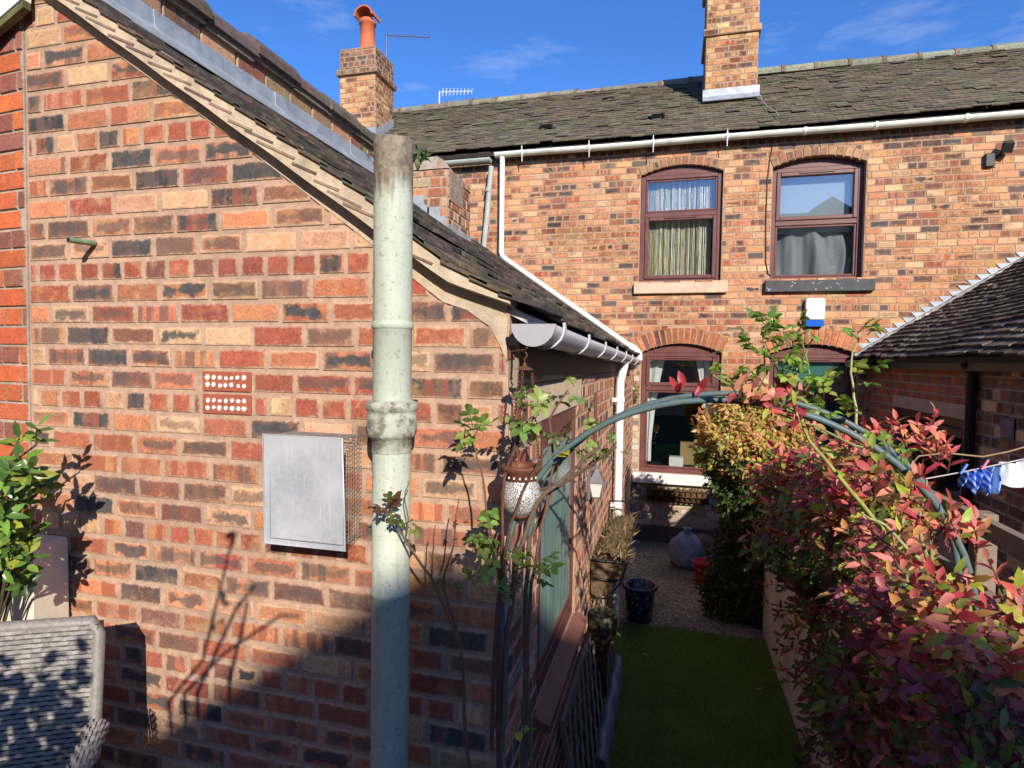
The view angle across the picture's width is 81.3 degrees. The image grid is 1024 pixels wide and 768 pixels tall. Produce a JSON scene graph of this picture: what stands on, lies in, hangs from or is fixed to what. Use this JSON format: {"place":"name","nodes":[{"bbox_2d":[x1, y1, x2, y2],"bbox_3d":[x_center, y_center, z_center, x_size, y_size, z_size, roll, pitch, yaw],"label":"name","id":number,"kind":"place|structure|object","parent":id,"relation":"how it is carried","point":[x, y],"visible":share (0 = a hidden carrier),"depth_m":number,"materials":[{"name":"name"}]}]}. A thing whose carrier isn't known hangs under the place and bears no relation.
{"place":"outdoors","nodes":[
{"label":"outdoors","id":0,"kind":"place"},
{"bbox_2d":[205,0,1023,107],"label":"sky","id":1,"kind":"structure","parent":0,"point":[489,48],"materials":[{"name":"blue"}]},
{"bbox_2d":[579,564,760,761],"bbox_3d":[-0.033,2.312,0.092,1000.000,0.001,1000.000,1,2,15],"label":"ground","id":2,"kind":"structure","parent":0,"point":[584,736],"depth_m":3.85,"materials":[{"name":"soil"}]},
{"bbox_2d":[0,0,33,530],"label":"red brick house","id":3,"kind":"structure","parent":2,"relation":"on","point":[15,377],"depth_m":2.32,"materials":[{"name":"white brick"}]},
{"bbox_2d":[25,0,639,767],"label":"brick extension","id":4,"kind":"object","parent":2,"relation":"on","point":[201,316],"visible":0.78,"depth_m":2.12,"materials":[{"name":"brick"}]},
{"bbox_2d":[67,237,97,245],"bbox_3d":[-1.566,-0.518,2.174,0.021,0.025,0.098,2,2,22],"label":"overflow pipe","id":5,"kind":"object","parent":4,"relation":"attached to","point":[81,241],"visible":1,"depth_m":2.17,"materials":[{"name":"green metal"}]},
{"bbox_2d":[103,0,377,173],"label":"party wall","id":6,"kind":"structure","parent":4,"relation":"on","point":[201,32],"depth_m":3.26,"materials":[{"name":"brick"}]},
{"bbox_2d":[360,141,373,158],"bbox_3d":[-1.117,-1.760,4.492,0.170,0.135,0.156,1,2,0],"label":"wall weed","id":7,"kind":"object","parent":6,"relation":"on","point":[364,149],"depth_m":4.47,"materials":[{"name":"green plant"}]},
{"bbox_2d":[262,431,361,551],"bbox_3d":[-0.648,0.341,1.940,0.297,0.361,0.137,1,2,15],"label":"flue guard","id":8,"kind":"object","parent":4,"relation":"attached to","point":[304,493],"visible":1,"depth_m":1.90,"materials":[{"name":"metal"}]},
{"bbox_2d":[365,134,418,767],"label":"soil pipe","id":9,"kind":"object","parent":4,"relation":"attached to","point":[391,406],"visible":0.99,"depth_m":1.75,"materials":[{"name":"metal"}]},
{"bbox_2d":[413,144,432,170],"bbox_3d":[-0.285,-0.705,1.838,0.098,0.086,0.088,-1,3,-36],"label":"pipe weed","id":10,"kind":"object","parent":9,"relation":"on","point":[423,154],"visible":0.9,"depth_m":1.84,"materials":[{"name":"green plant"}]},
{"bbox_2d":[508,346,527,358],"bbox_3d":[0.021,-0.092,1.728,0.020,0.040,0.187,0,2,-15],"label":"hook bracket","id":11,"kind":"object","parent":4,"relation":"attached to","point":[511,352],"visible":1,"depth_m":1.81,"materials":[{"name":"metal"}]},
{"bbox_2d":[501,352,541,520],"bbox_3d":[0.028,0.144,1.656,0.114,0.469,0.114,1,2,15],"label":"hanging lantern","id":12,"kind":"object","parent":11,"relation":"hanging from","point":[518,474],"visible":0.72,"depth_m":1.62,"materials":[{"name":"white ceramic"}]},
{"bbox_2d":[533,406,586,733],"bbox_3d":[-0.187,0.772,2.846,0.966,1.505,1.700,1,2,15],"label":"window","id":13,"kind":"structure","parent":4,"relation":"in","point":[554,603],"depth_m":2.69,"materials":[{"name":"green wood"}]},
{"bbox_2d":[511,323,641,364],"bbox_3d":[0.720,-0.198,4.170,0.143,0.157,5.065,1,2,15],"label":"gutter","id":14,"kind":"object","parent":4,"relation":"attached to","point":[549,336],"visible":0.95,"depth_m":2.00,"materials":[{"name":"grey plastic"}]},
{"bbox_2d":[593,393,597,471],"bbox_3d":[0.533,0.308,3.821,0.016,0.505,0.030,1,2,15],"label":"conduit","id":15,"kind":"object","parent":4,"relation":"attached to","point":[595,415],"visible":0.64,"depth_m":3.80,"materials":[{"name":"brown plastic"}]},
{"bbox_2d":[587,465,605,499],"bbox_3d":[0.516,0.595,3.634,0.098,0.207,0.100,1,2,15],"label":"wall lantern","id":16,"kind":"object","parent":4,"relation":"attached to","point":[596,483],"depth_m":3.60,"materials":[{"name":"white glass"}]},
{"bbox_2d":[590,500,639,599],"bbox_3d":[0.758,1.152,4.256,0.367,0.392,1.237,1,2,15],"label":"wall planter","id":17,"kind":"object","parent":4,"relation":"attached to","point":[610,560],"visible":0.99,"depth_m":3.87,"materials":[{"name":"black paint"}]},
{"bbox_2d":[610,362,628,627],"bbox_3d":[0.906,0.938,5.075,0.122,2.295,0.160,1,2,15],"label":"downpipe","id":18,"kind":"object","parent":4,"relation":"attached to","point":[619,399],"visible":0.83,"depth_m":5.04,"materials":[{"name":"white plastic"}]},
{"bbox_2d":[336,0,1023,542],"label":"terrace house","id":19,"kind":"structure","parent":2,"relation":"on","point":[660,256],"depth_m":7.50,"materials":[{"name":"brick"}]},
{"bbox_2d":[385,32,430,56],"bbox_3d":[-1.712,-5.315,9.599,0.844,0.786,0.049,1,2,15],"label":"tv aerial","id":20,"kind":"object","parent":19,"relation":"attached to","point":[424,37],"visible":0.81,"depth_m":9.60,"materials":[{"name":"metal"}]},
{"bbox_2d":[439,88,471,102],"bbox_3d":[-0.994,-4.979,10.426,0.625,0.453,0.049,1,2,15],"label":"tv aerial","id":21,"kind":"object","parent":19,"relation":"on","point":[453,91],"visible":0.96,"depth_m":10.43,"materials":[{"name":"metal"}]},
{"bbox_2d":[445,157,493,246],"bbox_3d":[-0.846,-2.388,8.102,1.243,1.248,0.122,1,2,15],"label":"gutter","id":22,"kind":"object","parent":19,"relation":"attached to","point":[488,190],"visible":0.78,"depth_m":7.95,"materials":[{"name":"grey paint"}]},
{"bbox_2d":[499,156,641,359],"bbox_3d":[0.715,-1.648,7.583,1.938,2.677,0.090,2,2,23],"label":"downpipe","id":23,"kind":"object","parent":19,"relation":"attached to","point":[586,315],"visible":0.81,"depth_m":7.74,"materials":[{"name":"white plastic"}]},
{"bbox_2d":[632,376,639,404],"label":"hanging flowers","id":24,"kind":"object","parent":19,"relation":"attached to","point":[634,397],"visible":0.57,"depth_m":7.54,"materials":[{"name":"green plant"}]},
{"bbox_2d":[643,484,710,505],"bbox_3d":[2.061,1.385,7.471,0.843,0.270,0.239,1,2,15],"label":"window basket","id":25,"kind":"object","parent":19,"relation":"attached to","point":[679,495],"depth_m":7.42,"materials":[{"name":"wicker"}]},
{"bbox_2d":[639,344,720,474],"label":"window","id":26,"kind":"structure","parent":19,"relation":"in","point":[665,433],"depth_m":7.82,"materials":[{"name":"brown wood"}]},
{"bbox_2d":[639,166,722,282],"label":"window","id":27,"kind":"structure","parent":19,"relation":"in","point":[681,206],"depth_m":7.59,"materials":[{"name":"brown wood"}]},
{"bbox_2d":[494,110,1023,159],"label":"gutter","id":28,"kind":"object","parent":19,"relation":"attached to","point":[873,126],"visible":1,"depth_m":6.98,"materials":[{"name":"white plastic"}]},
{"bbox_2d":[765,137,772,276],"bbox_3d":[3.100,-2.132,7.158,0.094,1.688,0.012,1,2,15],"label":"wall cable","id":29,"kind":"object","parent":19,"relation":"attached to","point":[766,207],"depth_m":7.17,"materials":[{"name":"plastic"}]},
{"bbox_2d":[768,345,855,452],"bbox_3d":[3.599,0.351,7.212,0.956,1.646,0.102,1,2,15],"label":"window","id":30,"kind":"structure","parent":19,"relation":"in","point":[821,358],"depth_m":7.17,"materials":[{"name":"brown wood"}]},
{"bbox_2d":[804,298,824,326],"bbox_3d":[3.576,-0.845,7.046,0.210,0.335,0.070,1,2,15],"label":"alarm box","id":31,"kind":"object","parent":19,"relation":"attached to","point":[815,312],"visible":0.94,"depth_m":7.01,"materials":[{"name":"white plastic"}]},
{"bbox_2d":[769,158,863,280],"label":"window","id":32,"kind":"structure","parent":19,"relation":"in","point":[817,203],"depth_m":7.21,"materials":[{"name":"brown wood"}]},
{"bbox_2d":[984,153,995,167],"bbox_3d":[5.246,-2.458,6.551,0.095,0.150,0.044,1,2,15],"label":"junction box","id":33,"kind":"object","parent":19,"relation":"attached to","point":[989,159],"visible":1,"depth_m":6.53,"materials":[{"name":"grey plastic"}]},
{"bbox_2d":[994,141,1014,166],"bbox_3d":[5.328,-2.507,6.472,0.202,0.254,0.129,3,3,43],"label":"floodlight","id":34,"kind":"object","parent":19,"relation":"attached to","point":[1007,146],"visible":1,"depth_m":6.42,"materials":[{"name":"grey plastic"}]},
{"bbox_2d":[696,533,714,554],"bbox_3d":[2.311,1.941,7.230,0.300,0.281,0.260,1,2,15],"label":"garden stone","id":35,"kind":"object","parent":2,"relation":"on","point":[704,537],"visible":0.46,"depth_m":7.13,"materials":[{"name":"grey stone"}]},
{"bbox_2d":[718,370,1023,767],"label":"red leaved shrub","id":36,"kind":"object","parent":2,"relation":"on","point":[886,672],"visible":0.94,"depth_m":1.68,"materials":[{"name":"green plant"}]},
{"bbox_2d":[761,486,1023,767],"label":"garden wall","id":37,"kind":"structure","parent":2,"relation":"on","point":[769,625],"depth_m":4.01,"materials":[{"name":"brown brick"}]},
{"bbox_2d":[844,252,1023,603],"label":"brick outhouse","id":38,"kind":"structure","parent":2,"relation":"on","point":[977,326],"depth_m":5.01,"materials":[{"name":"brick"}]},
{"bbox_2d":[897,407,962,501],"bbox_3d":[3.802,0.624,5.422,0.085,0.728,1.498,1,2,15],"label":"window","id":39,"kind":"structure","parent":38,"relation":"in","point":[953,426],"depth_m":5.18,"materials":[{"name":"black glass"}]},
{"bbox_2d":[959,363,978,570],"bbox_3d":[3.421,0.992,4.522,0.126,2.343,0.090,1,2,15],"label":"downpipe","id":40,"kind":"object","parent":38,"relation":"attached to","point":[971,386],"visible":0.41,"depth_m":4.47,"materials":[{"name":"black paint"}]},
{"bbox_2d":[1000,417,1015,441],"bbox_3d":[3.371,0.306,4.056,0.012,0.150,0.170,1,2,15],"label":"wall plaque","id":41,"kind":"object","parent":38,"relation":"attached to","point":[1007,428],"depth_m":4.04,"materials":[{"name":"grey ceramic"}]},
{"bbox_2d":[920,490,1023,604],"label":"fence","id":42,"kind":"object","parent":2,"relation":"on","point":[1006,538],"visible":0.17,"depth_m":2.83,"materials":[{"name":"brown wood"}]},
{"bbox_2d":[619,540,764,639],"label":"gravel path","id":43,"kind":"structure","parent":0,"point":[676,598],"depth_m":5.86,"materials":[{"name":"grey gravel"}]},
{"bbox_2d":[622,578,657,623],"bbox_3d":[1.139,1.940,5.318,0.310,0.320,0.310,1,2,15],"label":"flower pot","id":44,"kind":"object","parent":43,"relation":"on","point":[640,594],"visible":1,"depth_m":5.22,"materials":[{"name":"blue ceramic"}]},
{"bbox_2d":[667,527,704,570],"bbox_3d":[1.963,1.836,6.729,0.423,0.440,0.408,1,2,15],"label":"vase","id":45,"kind":"object","parent":43,"relation":"on","point":[684,547],"visible":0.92,"depth_m":6.61,"materials":[{"name":"grey ceramic"}]},
{"bbox_2d":[692,558,711,582],"bbox_3d":[2.000,1.967,6.268,0.210,0.215,0.210,1,2,15],"label":"bucket","id":46,"kind":"object","parent":43,"relation":"on","point":[698,562],"visible":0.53,"depth_m":6.23,"materials":[{"name":"red plastic"}]},
{"bbox_2d":[691,446,764,630],"bbox_3d":[2.150,1.344,5.339,1.019,1.771,0.914,1,2,15],"label":"dark green shrub","id":47,"kind":"object","parent":43,"relation":"on","point":[726,592],"visible":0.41,"depth_m":5.23,"materials":[{"name":"green plant"}]},
{"bbox_2d":[688,388,821,576],"bbox_3d":[2.058,1.063,5.093,1.098,2.124,0.918,1,2,15],"label":"golden shrub","id":48,"kind":"object","parent":43,"relation":"on","point":[709,427],"visible":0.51,"depth_m":4.89,"materials":[{"name":"yellow plant"}]},
{"bbox_2d":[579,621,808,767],"bbox_3d":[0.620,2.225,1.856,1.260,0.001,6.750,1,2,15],"label":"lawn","id":49,"kind":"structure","parent":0,"point":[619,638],"depth_m":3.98,"materials":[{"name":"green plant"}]},
{"bbox_2d":[559,596,615,767],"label":"trellis","id":50,"kind":"object","parent":49,"relation":"on","point":[569,709],"visible":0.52,"depth_m":3.25,"materials":[{"name":"brown wood"}]},
{"bbox_2d":[588,607,617,727],"bbox_3d":[0.570,1.794,3.766,0.184,0.719,0.184,1,2,15],"label":"round planter","id":51,"kind":"object","parent":49,"relation":"on","point":[603,625],"visible":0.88,"depth_m":3.73,"materials":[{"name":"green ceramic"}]},
{"bbox_2d":[594,655,622,767],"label":"edging sheet","id":52,"kind":"object","parent":49,"relation":"on","point":[606,737],"visible":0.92,"depth_m":3.60,"materials":[{"name":"grey plastic"}]},
{"bbox_2d":[500,391,980,767],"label":"garden arch","id":53,"kind":"structure","parent":49,"relation":"on","point":[959,551],"depth_m":1.61,"materials":[{"name":"metal"}]},
{"bbox_2d":[367,376,631,767],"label":"rose bush","id":54,"kind":"object","parent":53,"relation":"attached to","point":[489,545],"visible":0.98,"depth_m":1.64,"materials":[{"name":"green plant"}]},
{"bbox_2d":[669,305,939,730],"bbox_3d":[0.858,0.563,1.754,0.773,1.598,0.202,2,3,24],"label":"climbing rose","id":55,"kind":"object","parent":53,"relation":"attached to","point":[791,380],"visible":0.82,"depth_m":1.72,"materials":[{"name":"green plant"}]},
{"bbox_2d":[926,458,1023,478],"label":"washing line","id":56,"kind":"object","parent":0,"point":[974,469],"visible":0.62,"depth_m":2.50,"materials":[{"name":"white plastic"}]},
{"bbox_2d":[959,464,967,473],"bbox_3d":[1.892,0.355,2.497,0.029,0.045,0.010,1,2,15],"label":"clothes peg","id":57,"kind":"object","parent":56,"relation":"attached to","point":[963,469],"visible":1,"depth_m":2.49,"materials":[{"name":"plastic"}]},
{"bbox_2d":[957,468,990,495],"bbox_3d":[1.942,0.408,2.501,0.096,0.131,0.081,1,2,15],"label":"blue garment","id":58,"kind":"object","parent":56,"relation":"hanging from","point":[975,480],"visible":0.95,"depth_m":2.50,"materials":[{"name":"fabric"}]},
{"bbox_2d":[980,459,989,469],"bbox_3d":[1.964,0.335,2.477,0.029,0.045,0.010,1,2,15],"label":"clothes peg","id":59,"kind":"object","parent":56,"relation":"attached to","point":[984,464],"visible":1,"depth_m":2.47,"materials":[{"name":"plastic"}]},
{"bbox_2d":[979,465,1001,495],"bbox_3d":[2.020,0.400,2.509,0.085,0.142,0.085,1,2,15],"label":"pale blue garment","id":60,"kind":"object","parent":56,"relation":"hanging from","point":[996,471],"visible":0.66,"depth_m":2.50,"materials":[{"name":"fabric"}]},
{"bbox_2d":[997,460,1023,487],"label":"white garment","id":61,"kind":"object","parent":56,"relation":"hanging from","point":[1012,474],"visible":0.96,"depth_m":2.47,"materials":[{"name":"fabric"}]},
{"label":"patio","id":62,"kind":"structure","parent":0,"visible":0},
{"bbox_2d":[0,412,65,621],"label":"glossy shrub","id":63,"kind":"object","parent":62,"relation":"on","point":[17,541],"visible":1,"depth_m":1.94,"materials":[{"name":"green plant"}]},
{"bbox_2d":[1,534,68,620],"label":"wall","id":64,"kind":"structure","parent":62,"relation":"on","point":[48,596],"depth_m":2.22,"materials":[{"name":"beige paint"}]},
{"bbox_2d":[0,615,109,767],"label":"rattan chair","id":65,"kind":"object","parent":62,"relation":"on","point":[51,687],"visible":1,"depth_m":1.82,"materials":[{"name":"grey wicker"}]}
]}

